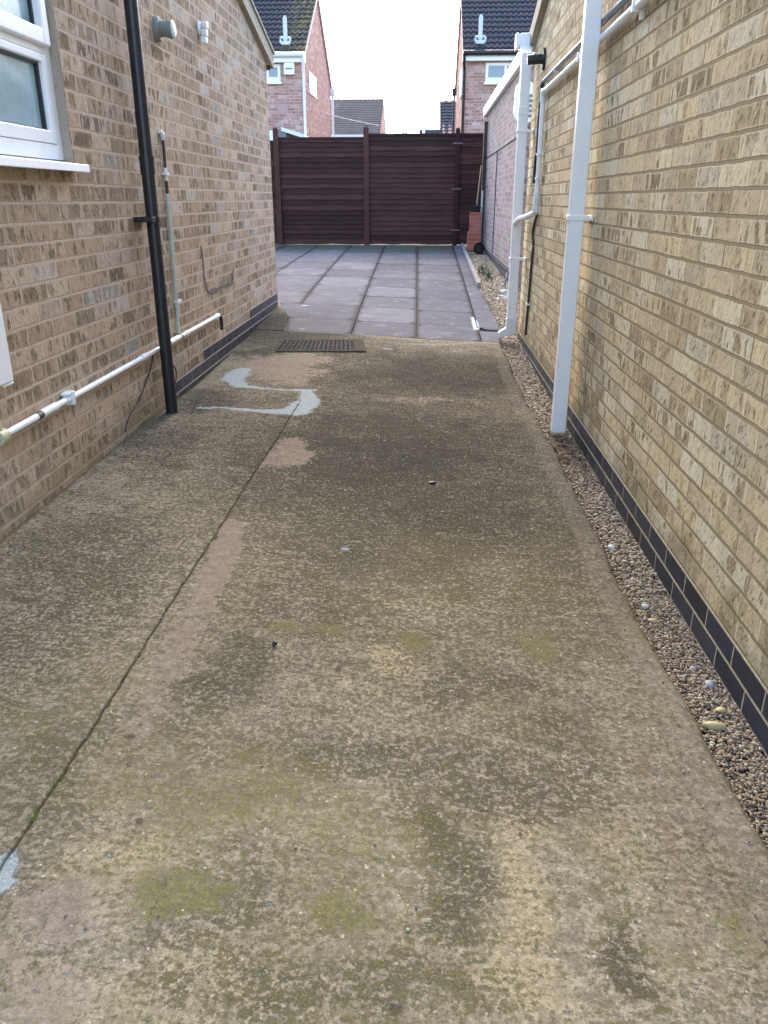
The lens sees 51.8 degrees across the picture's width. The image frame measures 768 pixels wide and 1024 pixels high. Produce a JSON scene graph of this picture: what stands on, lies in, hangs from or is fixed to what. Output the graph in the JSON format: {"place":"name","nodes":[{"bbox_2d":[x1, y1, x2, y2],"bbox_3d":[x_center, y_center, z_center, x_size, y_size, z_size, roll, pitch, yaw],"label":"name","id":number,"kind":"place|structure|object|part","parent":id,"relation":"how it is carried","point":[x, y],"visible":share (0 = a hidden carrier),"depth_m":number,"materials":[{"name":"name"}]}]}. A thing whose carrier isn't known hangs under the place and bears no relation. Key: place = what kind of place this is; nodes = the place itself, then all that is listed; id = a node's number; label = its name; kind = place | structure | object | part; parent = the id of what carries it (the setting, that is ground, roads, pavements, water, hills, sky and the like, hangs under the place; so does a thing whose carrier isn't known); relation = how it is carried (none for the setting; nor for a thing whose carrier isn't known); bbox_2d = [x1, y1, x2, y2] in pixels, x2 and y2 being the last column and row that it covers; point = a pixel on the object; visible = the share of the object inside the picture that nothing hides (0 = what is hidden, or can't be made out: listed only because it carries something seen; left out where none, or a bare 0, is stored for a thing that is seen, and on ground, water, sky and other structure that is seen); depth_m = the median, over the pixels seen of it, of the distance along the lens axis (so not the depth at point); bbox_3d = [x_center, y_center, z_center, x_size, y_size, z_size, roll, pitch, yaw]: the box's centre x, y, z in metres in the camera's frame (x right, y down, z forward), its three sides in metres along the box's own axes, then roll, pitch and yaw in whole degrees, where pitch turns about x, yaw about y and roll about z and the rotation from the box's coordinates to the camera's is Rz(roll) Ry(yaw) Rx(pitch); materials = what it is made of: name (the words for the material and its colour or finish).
{"place":"outdoors","nodes":[
{"label":"outdoors","id":0,"kind":"place"},
{"bbox_2d":[0,330,338,869],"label":"path","id":1,"kind":"structure","parent":0,"point":[134,530],"depth_m":2.86,"materials":[{"name":"concrete"}]},
{"bbox_2d":[255,301,287,330],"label":"path","id":2,"kind":"structure","parent":0,"point":[276,319],"depth_m":7.63,"materials":[{"name":"concrete"}]},
{"bbox_2d":[275,244,466,246],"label":"ground","id":3,"kind":"structure","parent":0,"point":[465,245],"depth_m":19.66,"materials":[{"name":"beige concrete"}]},
{"bbox_2d":[0,0,277,539],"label":"brick house","id":4,"kind":"structure","parent":3,"relation":"on","point":[77,302],"depth_m":3.90,"materials":[{"name":"brown brick"}]},
{"bbox_2d":[0,423,10,445],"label":"pipe fitting","id":5,"kind":"object","parent":4,"relation":"attached to","point":[5,435],"visible":1,"depth_m":2.84,"materials":[{"name":"plastic"}]},
{"bbox_2d":[0,304,13,387],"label":"meter cabinet","id":6,"kind":"object","parent":4,"relation":"attached to","point":[6,377],"visible":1,"depth_m":2.81,"materials":[{"name":"white plastic"}]},
{"bbox_3d":[-1.367,-0.638,2.567,0.017,0.553,0.480,1,22,3],"label":"door","id":7,"kind":"part","parent":6,"relation":"part of","materials":[{"name":"white plastic"}]},
{"bbox_2d":[0,0,89,172],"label":"window","id":8,"kind":"structure","parent":4,"relation":"in","point":[34,128],"depth_m":3.18,"materials":[{"name":"white plastic"}]},
{"bbox_2d":[8,313,223,434],"bbox_3d":[-1.360,-0.463,3.462,0.043,0.143,5.334,1,22,3],"label":"overflow pipe","id":9,"kind":"object","parent":4,"relation":"attached to","point":[69,397],"visible":0.99,"depth_m":3.60,"materials":[{"name":"white plastic"}]},
{"bbox_2d":[123,0,177,413],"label":"downpipe","id":10,"kind":"object","parent":4,"relation":"attached to","point":[146,159],"visible":1,"depth_m":4.20,"materials":[{"name":"black plastic"}]},
{"bbox_2d":[124,345,176,431],"bbox_3d":[-1.320,-0.745,4.480,0.014,0.343,0.932,1,22,3],"label":"cable","id":11,"kind":"object","parent":4,"relation":"attached to","point":[144,387],"visible":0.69,"depth_m":4.39,"materials":[{"name":"beige plastic"}]},
{"bbox_2d":[152,16,175,41],"bbox_3d":[-1.239,-2.734,4.477,0.105,0.128,0.128,1,22,3],"label":"extractor vent","id":12,"kind":"object","parent":4,"relation":"attached to","point":[162,29],"visible":1,"depth_m":4.44,"materials":[{"name":"grey plastic"}]},
{"bbox_2d":[158,129,181,333],"bbox_3d":[-1.288,-1.670,4.776,0.036,1.163,0.092,1,22,3],"label":"conduit","id":13,"kind":"object","parent":4,"relation":"attached to","point":[165,173],"visible":1,"depth_m":4.75,"materials":[{"name":"white plastic"}]},
{"bbox_2d":[197,21,208,44],"bbox_3d":[-1.211,-3.227,5.325,0.063,0.136,0.088,1,22,3],"label":"security light","id":14,"kind":"object","parent":4,"relation":"attached to","point":[202,27],"visible":1,"depth_m":5.29,"materials":[{"name":"white plastic"}]},
{"bbox_2d":[201,246,233,293],"bbox_3d":[-1.236,-1.842,5.928,0.004,0.341,0.925,1,22,3],"label":"cable","id":15,"kind":"object","parent":4,"relation":"attached to","point":[215,289],"visible":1,"depth_m":5.80,"materials":[{"name":"grey plastic"}]},
{"bbox_2d":[269,127,307,139],"bbox_3d":[-2.744,-8.787,21.265,1.562,2.693,1.820,1,22,3],"label":"lean to","id":16,"kind":"object","parent":3,"relation":"on","point":[284,132],"visible":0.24,"depth_m":19.99,"materials":[{"name":"white plastic"}]},
{"bbox_2d":[269,130,272,139],"bbox_3d":[-3.159,-9.506,20.056,0.820,0.310,0.060,1,22,3],"label":"window","id":17,"kind":"structure","parent":16,"relation":"in","point":[270,131],"depth_m":19.99,"materials":[{"name":"white plastic"}]},
{"bbox_2d":[253,0,334,136],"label":"brick house","id":18,"kind":"structure","parent":3,"relation":"on","point":[301,92],"depth_m":21.98,"materials":[{"name":"brick"}]},
{"bbox_2d":[266,64,281,83],"bbox_3d":[-3.492,-11.794,21.315,1.482,0.472,0.088,1,22,3],"label":"window","id":19,"kind":"structure","parent":18,"relation":"in","point":[273,75],"depth_m":21.32,"materials":[{"name":"white plastic"}]},
{"bbox_2d":[309,71,316,98],"bbox_3d":[-2.057,-12.336,22.874,0.032,0.534,1.429,1,22,3],"label":"window","id":20,"kind":"structure","parent":18,"relation":"in","point":[312,80],"depth_m":22.70,"materials":[{"name":"white plastic"}]},
{"bbox_2d":[326,113,378,125],"bbox_3d":[-2.004,-13.090,25.725,0.032,0.235,11.230,7,23,17],"label":"overhead wire","id":21,"kind":"object","parent":18,"relation":"attached to","point":[351,120],"visible":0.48,"depth_m":28.09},
{"bbox_2d":[326,10,357,117],"bbox_3d":[-1.659,-15.076,30.768,2.900,7.604,2.343,-16,26,-34],"label":"bare tree","id":22,"kind":"object","parent":3,"relation":"on","point":[336,68],"visible":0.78,"depth_m":30.19,"materials":[{"name":"grey plant"}]},
{"bbox_2d":[331,98,385,136],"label":"brick house","id":23,"kind":"structure","parent":3,"relation":"on","point":[371,111],"depth_m":39.20,"materials":[{"name":"grey tile"}]},
{"bbox_2d":[287,246,482,340],"bbox_3d":[-0.830,-3.594,12.018,4.290,0.320,10.320,1,22,3],"label":"patio bedding","id":24,"kind":"object","parent":3,"relation":"on","point":[416,314],"visible":0.07,"depth_m":8.19,"materials":[{"name":"concrete"}]},
{"bbox_2d":[270,126,483,245],"bbox_3d":[-1.915,-6.642,16.304,7.810,2.355,0.148,1,22,3],"label":"fence","id":25,"kind":"object","parent":24,"relation":"on","point":[367,188],"visible":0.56,"depth_m":16.20,"materials":[{"name":"brown wood"}]},
{"bbox_2d":[401,128,439,132],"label":"terrace house","id":26,"kind":"structure","parent":3,"relation":"on","point":[423,130],"depth_m":55.74,"materials":[{"name":"tile"}]},
{"bbox_2d":[440,100,455,132],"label":"brick house","id":27,"kind":"structure","parent":3,"relation":"on","point":[446,112],"depth_m":35.47,"materials":[{"name":"brick"}]},
{"bbox_2d":[452,0,537,211],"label":"brick house","id":28,"kind":"structure","parent":3,"relation":"on","point":[488,30],"depth_m":21.43,"materials":[{"name":"brick"}]},
{"bbox_2d":[459,69,462,98],"bbox_3d":[2.151,-11.898,21.988,0.062,0.650,0.800,1,22,3],"label":"window","id":29,"kind":"structure","parent":28,"relation":"in","point":[461,73],"depth_m":21.70,"materials":[{"name":"white plastic"}]},
{"bbox_2d":[484,63,510,84],"bbox_3d":[3.576,-11.641,20.994,1.830,0.517,0.088,1,22,3],"label":"window","id":30,"kind":"structure","parent":28,"relation":"in","point":[494,73],"depth_m":21.04,"materials":[{"name":"white plastic"}]},
{"bbox_2d":[483,52,534,287],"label":"garage","id":31,"kind":"structure","parent":3,"relation":"on","point":[498,111],"depth_m":11.88,"materials":[{"name":"brick"}]},
{"bbox_2d":[487,137,516,252],"bbox_3d":[1.828,-5.045,12.899,0.014,1.591,5.809,1,22,3],"label":"cable","id":32,"kind":"object","parent":31,"relation":"attached to","point":[495,186],"visible":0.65,"depth_m":13.08,"materials":[{"name":"plastic"}]},
{"bbox_2d":[514,81,532,122],"bbox_3d":[1.725,-5.021,9.701,0.250,0.470,0.110,1,22,3],"label":"wall vent","id":33,"kind":"object","parent":31,"relation":"attached to","point":[516,99],"depth_m":9.66,"materials":[{"name":"white plastic"}]},
{"bbox_2d":[465,247,767,848],"bbox_3d":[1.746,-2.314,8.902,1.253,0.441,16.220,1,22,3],"label":"gravel","id":34,"kind":"structure","parent":3,"relation":"on","point":[624,578],"depth_m":2.73,"materials":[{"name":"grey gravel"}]},
{"bbox_2d":[461,243,480,287],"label":"edging kerb","id":35,"kind":"structure","parent":34,"relation":"on","point":[476,279],"depth_m":12.08,"materials":[{"name":"grey concrete"}]},
{"bbox_2d":[467,212,480,251],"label":"brick pier","id":36,"kind":"structure","parent":34,"relation":"on","point":[473,235],"depth_m":15.12,"materials":[{"name":"red brick"}]},
{"bbox_2d":[472,204,480,211],"bbox_3d":[1.760,-5.800,15.054,0.180,0.175,0.180,1,22,3],"label":"plant pot","id":37,"kind":"object","parent":36,"relation":"on","point":[476,209],"visible":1,"depth_m":15.02,"materials":[{"name":"black plastic"}]},
{"bbox_2d":[476,165,481,204],"bbox_3d":[1.815,-6.174,15.226,0.024,0.923,0.152,18,28,38],"label":"garden cane","id":38,"kind":"object","parent":36,"relation":"on","point":[478,185],"visible":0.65,"depth_m":15.19,"materials":[{"name":"brown wood"}]},
{"bbox_2d":[480,191,482,242],"bbox_3d":[1.863,-5.611,15.134,0.028,1.001,0.048,6,22,16],"label":"plastic pipe","id":39,"kind":"object","parent":36,"relation":"attached to","point":[481,214],"visible":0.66,"depth_m":15.08,"materials":[{"name":"grey plastic"}]},
{"bbox_2d":[473,242,484,253],"bbox_3d":[1.778,-4.963,14.867,0.216,0.216,0.248,1,22,3],"label":"bucket","id":40,"kind":"object","parent":34,"relation":"on","point":[479,248],"visible":1,"depth_m":14.96,"materials":[{"name":"black plastic"}]},
{"bbox_2d":[481,121,487,243],"bbox_3d":[1.929,-6.284,15.327,0.063,2.310,0.080,1,22,3],"label":"timber post","id":41,"kind":"object","parent":34,"relation":"on","point":[484,154],"visible":0.64,"depth_m":15.18,"materials":[{"name":"brown wood"}]},
{"bbox_2d":[477,263,494,281],"bbox_3d":[1.533,-3.667,12.009,0.239,0.154,2.211,1,22,4],"label":"weed","id":42,"kind":"object","parent":34,"relation":"on","point":[488,274],"visible":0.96,"depth_m":11.80,"materials":[{"name":"green plant"}]},
{"bbox_2d":[608,544,615,550],"bbox_3d":[0.886,0.138,3.080,0.028,0.022,0.031,1,22,3],"label":"pebble","id":43,"kind":"object","parent":34,"relation":"on","point":[611,547],"visible":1,"depth_m":3.07,"materials":[{"name":"white stone"}]},
{"bbox_2d":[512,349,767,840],"bbox_3d":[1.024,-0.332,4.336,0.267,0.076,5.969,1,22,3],"label":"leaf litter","id":44,"kind":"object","parent":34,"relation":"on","point":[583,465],"visible":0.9,"depth_m":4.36,"materials":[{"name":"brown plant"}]},
{"bbox_2d":[641,604,648,608],"bbox_3d":[0.909,0.329,2.755,0.024,0.017,0.029,1,22,3],"label":"pebble","id":45,"kind":"object","parent":34,"relation":"on","point":[644,606],"visible":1,"depth_m":2.75,"materials":[{"name":"white stone"}]},
{"bbox_2d":[648,618,657,622],"bbox_3d":[0.905,0.366,2.662,0.030,0.015,0.024,-3,22,-9],"label":"pebble","id":46,"kind":"object","parent":34,"relation":"on","point":[652,620],"visible":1,"depth_m":2.66,"materials":[{"name":"beige stone"}]},
{"bbox_2d":[704,680,713,687],"bbox_3d":[0.953,0.503,2.312,0.031,0.020,0.032,-18,28,-39],"label":"pebble","id":47,"kind":"object","parent":34,"relation":"on","point":[709,683],"visible":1,"depth_m":2.30,"materials":[{"name":"white stone"}]},
{"bbox_2d":[702,721,726,730],"bbox_3d":[0.890,0.575,2.131,0.066,0.021,0.032,1,22,3],"label":"pebble","id":48,"kind":"object","parent":34,"relation":"on","point":[714,725],"visible":1,"depth_m":2.12,"materials":[{"name":"yellow stone"}]},
{"bbox_2d":[715,707,726,712],"bbox_3d":[0.937,0.551,2.195,0.034,0.016,0.021,1,22,3],"label":"pebble","id":49,"kind":"object","parent":34,"relation":"on","point":[720,709],"visible":1,"depth_m":2.19,"materials":[{"name":"yellow stone"}]},
{"bbox_2d":[514,0,767,757],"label":"brick house","id":50,"kind":"structure","parent":3,"relation":"on","point":[667,420],"depth_m":2.83,"materials":[{"name":"brick"}]},
{"bbox_2d":[498,47,533,337],"bbox_3d":[1.172,-2.783,7.031,0.210,2.398,0.343,1,22,3],"label":"downpipe","id":51,"kind":"object","parent":50,"relation":"attached to","point":[515,258],"visible":0.98,"depth_m":6.87,"materials":[{"name":"white plastic"}]},
{"bbox_2d":[524,214,537,334],"bbox_3d":[1.228,-1.968,6.609,0.029,1.001,0.256,1,22,3],"label":"cable","id":52,"kind":"object","parent":50,"relation":"attached to","point":[530,278],"visible":0.98,"depth_m":6.64,"materials":[{"name":"black plastic"}]},
{"bbox_2d":[527,47,545,69],"bbox_3d":[1.183,-3.530,6.163,0.137,0.156,0.156,1,22,3],"label":"flue","id":53,"kind":"object","parent":50,"relation":"attached to","point":[533,59],"visible":1,"depth_m":6.13,"materials":[{"name":"black plastic"}]},
{"bbox_2d":[550,0,602,432],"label":"downpipe","id":54,"kind":"object","parent":50,"relation":"attached to","point":[576,217],"visible":1,"depth_m":4.26,"materials":[{"name":"white plastic"}]},
{"bbox_2d":[532,0,629,182],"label":"grey pipe","id":55,"kind":"object","parent":50,"relation":"attached to","point":[613,11],"visible":0.62,"depth_m":5.07,"materials":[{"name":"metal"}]},
{"bbox_2d":[513,0,649,225],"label":"waste pipe","id":56,"kind":"object","parent":50,"relation":"attached to","point":[636,6],"visible":0.88,"depth_m":5.62,"materials":[{"name":"white plastic"}]},
{"bbox_2d":[0,333,767,1023],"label":"driveway","id":57,"kind":"structure","parent":0,"point":[380,597],"depth_m":1.80,"materials":[{"name":"concrete"}]},
{"bbox_2d":[31,400,300,822],"bbox_3d":[-0.631,-0.041,3.386,0.036,0.020,3.743,1,22,3],"label":"moss","id":58,"kind":"object","parent":57,"relation":"on","point":[35,816],"visible":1,"depth_m":2.23,"materials":[{"name":"green plant"}]},
{"bbox_2d":[275,339,366,350],"bbox_3d":[-0.541,-1.420,6.716,0.807,0.047,0.473,-4,22,-10],"label":"drain grating","id":59,"kind":"object","parent":57,"relation":"on","point":[321,344],"visible":1,"depth_m":6.70,"materials":[{"name":"metal"}]},
{"bbox_2d":[14,340,767,976],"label":"grit","id":60,"kind":"object","parent":57,"relation":"on","point":[458,732],"visible":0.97,"depth_m":1.92,"materials":[{"name":"grey gravel"}]},
{"bbox_2d":[275,245,502,343],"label":"patio","id":61,"kind":"structure","parent":0,"point":[374,290],"depth_m":9.62,"materials":[{"name":"grey concrete"}]},
{"bbox_2d":[320,0,459,132],"label":"sky","id":62,"kind":"structure","parent":0,"point":[404,52],"materials":[{"name":"white"}]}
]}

